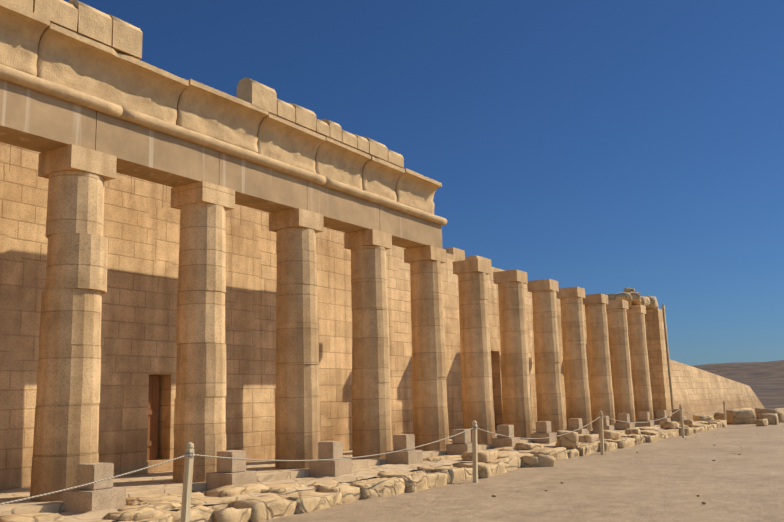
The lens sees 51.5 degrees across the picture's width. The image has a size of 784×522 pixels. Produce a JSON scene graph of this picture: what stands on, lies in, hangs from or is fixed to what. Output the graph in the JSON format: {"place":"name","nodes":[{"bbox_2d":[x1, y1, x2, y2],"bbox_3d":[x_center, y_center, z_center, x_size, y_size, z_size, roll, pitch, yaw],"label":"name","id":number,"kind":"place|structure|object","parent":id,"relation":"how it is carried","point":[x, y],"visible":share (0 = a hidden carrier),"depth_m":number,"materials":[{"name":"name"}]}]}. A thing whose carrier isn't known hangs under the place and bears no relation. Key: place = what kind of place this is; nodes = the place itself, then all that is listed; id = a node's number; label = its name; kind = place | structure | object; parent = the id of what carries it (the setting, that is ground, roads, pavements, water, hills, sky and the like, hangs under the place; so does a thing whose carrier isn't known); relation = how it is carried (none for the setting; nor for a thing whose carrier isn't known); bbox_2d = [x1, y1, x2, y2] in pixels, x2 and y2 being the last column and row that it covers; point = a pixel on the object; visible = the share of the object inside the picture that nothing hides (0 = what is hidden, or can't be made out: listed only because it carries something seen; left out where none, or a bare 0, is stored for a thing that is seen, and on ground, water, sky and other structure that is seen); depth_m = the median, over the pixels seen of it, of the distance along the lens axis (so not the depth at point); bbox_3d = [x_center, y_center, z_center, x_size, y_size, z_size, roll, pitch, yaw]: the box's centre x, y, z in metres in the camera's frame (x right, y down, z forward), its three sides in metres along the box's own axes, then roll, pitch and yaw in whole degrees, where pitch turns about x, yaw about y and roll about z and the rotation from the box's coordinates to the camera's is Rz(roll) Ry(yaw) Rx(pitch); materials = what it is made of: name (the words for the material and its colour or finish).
{"place":"outdoors","nodes":[
{"label":"outdoors","id":0,"kind":"place"},
{"bbox_2d":[63,0,783,365],"label":"sky","id":1,"kind":"structure","parent":0,"point":[605,147],"materials":[{"name":"blue"}]},
{"bbox_2d":[260,360,783,521],"bbox_3d":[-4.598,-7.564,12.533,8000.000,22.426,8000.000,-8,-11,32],"label":"sand ground","id":2,"kind":"structure","parent":0,"point":[667,479],"depth_m":13.28,"materials":[{"name":"beige sand"}]},
{"bbox_2d":[180,442,193,521],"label":"rope post","id":3,"kind":"object","parent":2,"relation":"on","point":[187,489],"visible":1,"depth_m":9.07,"materials":[{"name":"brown wood"}]},
{"bbox_2d":[0,403,724,504],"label":"barrier rope","id":4,"kind":"object","parent":3,"relation":"attached to","point":[189,454],"visible":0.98,"depth_m":10.11,"materials":[{"name":"beige fabric"}]},
{"bbox_2d":[0,170,588,489],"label":"back wall","id":5,"kind":"structure","parent":2,"relation":"on","point":[138,346],"depth_m":15.00,"materials":[{"name":"stone"}]},
{"bbox_2d":[147,375,158,459],"bbox_3d":[-4.387,2.815,14.665,0.070,1.512,0.426,-8,-11,32],"label":"wooden door","id":6,"kind":"structure","parent":5,"relation":"attached to","point":[153,413],"depth_m":14.72,"materials":[{"name":"brown wood"}]},
{"bbox_2d":[0,142,584,305],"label":"wall top course","id":7,"kind":"object","parent":5,"relation":"on","point":[19,160],"visible":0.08,"depth_m":15.26,"materials":[{"name":"stone"}]},
{"bbox_2d":[0,422,701,521],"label":"stylobate pavement","id":8,"kind":"structure","parent":2,"relation":"on","point":[154,483],"depth_m":12.52,"materials":[{"name":"beige stone"}]},
{"bbox_2d":[30,144,116,500],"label":"column","id":9,"kind":"structure","parent":8,"relation":"on","point":[66,433],"depth_m":10.83,"materials":[{"name":"stone"}]},
{"bbox_2d":[170,181,234,481],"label":"column","id":10,"kind":"structure","parent":8,"relation":"on","point":[203,207],"depth_m":12.81,"materials":[{"name":"stone"}]},
{"bbox_2d":[269,208,323,468],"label":"column","id":11,"kind":"structure","parent":8,"relation":"on","point":[297,414],"depth_m":14.78,"materials":[{"name":"stone"}]},
{"bbox_2d":[344,229,391,458],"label":"column","id":12,"kind":"structure","parent":8,"relation":"on","point":[371,412],"depth_m":16.77,"materials":[{"name":"stone"}]},
{"bbox_2d":[44,422,701,521],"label":"rough pavement top","id":13,"kind":"structure","parent":8,"relation":"on","point":[99,515],"depth_m":13.46,"materials":[{"name":"beige stone"}]},
{"bbox_2d":[63,462,125,512],"bbox_3d":[-3.733,2.843,10.222,0.540,0.580,0.540,-7,-11,30],"label":"pedestal","id":14,"kind":"object","parent":13,"relation":"on","point":[105,494],"visible":0.85,"depth_m":10.07,"materials":[{"name":"stone"}]},
{"bbox_2d":[206,450,256,490],"bbox_3d":[-2.411,3.146,12.210,0.540,0.580,0.540,-8,-11,33],"label":"pedestal","id":15,"kind":"object","parent":13,"relation":"on","point":[231,472],"visible":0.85,"depth_m":12.07,"materials":[{"name":"stone"}]},
{"bbox_2d":[309,441,351,476],"bbox_3d":[-1.073,3.453,14.221,0.540,0.580,0.540,-7,-11,30],"label":"pedestal","id":16,"kind":"object","parent":13,"relation":"on","point":[331,450],"visible":0.9,"depth_m":14.06,"materials":[{"name":"stone"}]},
{"bbox_2d":[386,434,422,464],"bbox_3d":[0.242,3.756,16.207,0.540,0.580,0.540,-8,-12,34],"label":"pedestal","id":17,"kind":"object","parent":13,"relation":"on","point":[406,441],"visible":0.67,"depth_m":16.06,"materials":[{"name":"stone"}]},
{"bbox_2d":[446,429,477,454],"bbox_3d":[1.563,4.063,18.217,0.540,0.580,0.540,-7,-11,31],"label":"pedestal","id":18,"kind":"object","parent":13,"relation":"on","point":[461,443],"visible":0.71,"depth_m":18.06,"materials":[{"name":"stone"}]},
{"bbox_2d":[492,425,519,448],"bbox_3d":[2.822,4.362,20.172,0.540,0.580,0.540,-7,-11,31],"label":"pedestal","id":19,"kind":"object","parent":13,"relation":"on","point":[499,441],"visible":0.75,"depth_m":20.01,"materials":[{"name":"stone"}]},
{"bbox_2d":[531,421,556,443],"bbox_3d":[4.148,4.676,22.226,0.540,0.580,0.540,-8,-12,34],"label":"pedestal","id":20,"kind":"object","parent":13,"relation":"on","point":[543,429],"visible":0.85,"depth_m":22.07,"materials":[{"name":"stone"}]},
{"bbox_2d":[565,418,587,433],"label":"pedestal","id":21,"kind":"object","parent":13,"relation":"on","point":[575,423],"visible":0.62,"depth_m":23.99,"materials":[{"name":"stone"}]},
{"bbox_2d":[592,416,613,433],"bbox_3d":[6.793,5.277,26.168,0.540,0.580,0.540,-8,-11,32],"label":"pedestal","id":22,"kind":"object","parent":13,"relation":"on","point":[606,426],"visible":0.65,"depth_m":26.01,"materials":[{"name":"stone"}]},
{"bbox_2d":[614,414,634,429],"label":"pedestal","id":23,"kind":"object","parent":13,"relation":"on","point":[624,425],"visible":0.71,"depth_m":27.99,"materials":[{"name":"stone"}]},
{"bbox_2d":[635,412,653,426],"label":"pedestal","id":24,"kind":"object","parent":13,"relation":"on","point":[644,416],"visible":0.79,"depth_m":29.98,"materials":[{"name":"stone"}]},
{"bbox_2d":[653,410,670,424],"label":"pedestal","id":25,"kind":"object","parent":13,"relation":"on","point":[660,414],"visible":0.73,"depth_m":32.03,"materials":[{"name":"stone"}]},
{"bbox_2d":[670,409,686,422],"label":"pedestal","id":26,"kind":"object","parent":13,"relation":"on","point":[675,417],"visible":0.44,"depth_m":33.99,"materials":[{"name":"stone"}]},
{"bbox_2d":[404,245,448,450],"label":"column","id":27,"kind":"structure","parent":8,"relation":"on","point":[430,409],"depth_m":18.77,"materials":[{"name":"stone"}]},
{"bbox_2d":[453,258,495,443],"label":"column","id":28,"kind":"structure","parent":8,"relation":"on","point":[476,387],"depth_m":20.77,"materials":[{"name":"stone"}]},
{"bbox_2d":[493,269,532,437],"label":"column","id":29,"kind":"structure","parent":8,"relation":"on","point":[516,397],"depth_m":22.76,"materials":[{"name":"stone"}]},
{"bbox_2d":[527,279,564,431],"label":"column","id":30,"kind":"structure","parent":8,"relation":"on","point":[549,398],"depth_m":24.75,"materials":[{"name":"stone"}]},
{"bbox_2d":[556,287,591,430],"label":"column","id":31,"kind":"structure","parent":8,"relation":"on","point":[577,394],"depth_m":26.75,"materials":[{"name":"stone"}]},
{"bbox_2d":[583,293,615,427],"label":"column","id":32,"kind":"structure","parent":8,"relation":"on","point":[600,381],"depth_m":28.74,"materials":[{"name":"stone"}]},
{"bbox_2d":[606,299,635,423],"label":"column","id":33,"kind":"structure","parent":8,"relation":"on","point":[620,359],"depth_m":30.73,"materials":[{"name":"stone"}]},
{"bbox_2d":[626,304,653,420],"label":"column","id":34,"kind":"structure","parent":8,"relation":"on","point":[642,393],"depth_m":32.69,"materials":[{"name":"stone"}]},
{"bbox_2d":[606,288,658,308],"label":"loose blocks","id":35,"kind":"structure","parent":34,"relation":"on","point":[631,296],"depth_m":33.77,"materials":[{"name":"stone"}]},
{"bbox_2d":[644,308,671,417],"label":"pier wall","id":36,"kind":"structure","parent":8,"relation":"on","point":[657,360],"depth_m":34.62,"materials":[{"name":"stone"}]},
{"bbox_2d":[662,305,673,415],"bbox_3d":[11.946,4.659,35.085,0.184,5.580,0.116,2,-10,-18],"label":"pier corner roll","id":37,"kind":"object","parent":36,"relation":"attached to","point":[667,350],"visible":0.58,"depth_m":35.12,"materials":[{"name":"stone"}]},
{"bbox_3d":[-5.684,0.503,9.118,0.817,4.676,0.818,-8,-11,32],"label":"column","id":38,"kind":"object","parent":8,"relation":"on","visible":0},
{"bbox_2d":[0,79,442,248],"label":"architrave","id":39,"kind":"object","parent":38,"relation":"on","point":[35,120],"visible":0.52,"depth_m":12.81,"materials":[{"name":"beige stone"}]},
{"bbox_2d":[0,64,446,224],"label":"torus molding","id":40,"kind":"structure","parent":39,"relation":"on","point":[27,80],"depth_m":12.79,"materials":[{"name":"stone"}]},
{"bbox_2d":[0,0,441,213],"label":"cornice","id":41,"kind":"structure","parent":40,"relation":"on","point":[36,45],"depth_m":12.88,"materials":[{"name":"stone"}]},
{"bbox_2d":[5,0,403,167],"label":"parapet blocks","id":42,"kind":"structure","parent":41,"relation":"on","point":[118,35],"depth_m":11.91,"materials":[{"name":"stone"}]},
{"bbox_2d":[0,420,726,521],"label":"rubble stones","id":43,"kind":"object","parent":2,"relation":"on","point":[153,508],"visible":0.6,"depth_m":12.20,"materials":[{"name":"stone"}]},
{"bbox_2d":[472,420,477,482],"bbox_3d":[1.520,3.599,14.892,0.090,1.347,0.086,-10,-19,32],"label":"rope post","id":44,"kind":"object","parent":2,"relation":"on","point":[474,455],"visible":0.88,"depth_m":14.88,"materials":[{"name":"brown wood"}]},
{"bbox_2d":[204,408,783,503],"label":"rubble blocks","id":45,"kind":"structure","parent":2,"relation":"on","point":[762,417],"depth_m":21.90,"materials":[{"name":"stone"}]},
{"bbox_2d":[599,411,603,454],"bbox_3d":[5.281,4.448,20.478,0.162,1.347,0.099,-26,-26,68],"label":"rope post","id":46,"kind":"object","parent":2,"relation":"on","point":[601,434],"visible":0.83,"depth_m":20.46,"materials":[{"name":"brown wood"}]},
{"bbox_2d":[679,404,684,437],"bbox_3d":[9.676,5.462,27.123,0.094,1.347,0.162,-3,-10,11],"label":"rope post","id":47,"kind":"object","parent":2,"relation":"on","point":[682,423],"visible":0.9,"depth_m":27.11,"materials":[{"name":"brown wood"}]},
{"bbox_2d":[670,360,764,419],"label":"retaining wall","id":48,"kind":"structure","parent":2,"relation":"on","point":[696,391],"depth_m":48.73,"materials":[{"name":"stone"}]},
{"bbox_2d":[723,400,726,421],"bbox_3d":[14.244,6.644,34.789,0.090,1.347,0.086,-8,-13,32],"label":"rope post","id":49,"kind":"object","parent":2,"relation":"on","point":[724,408],"visible":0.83,"depth_m":34.80,"materials":[{"name":"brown wood"}]}
]}

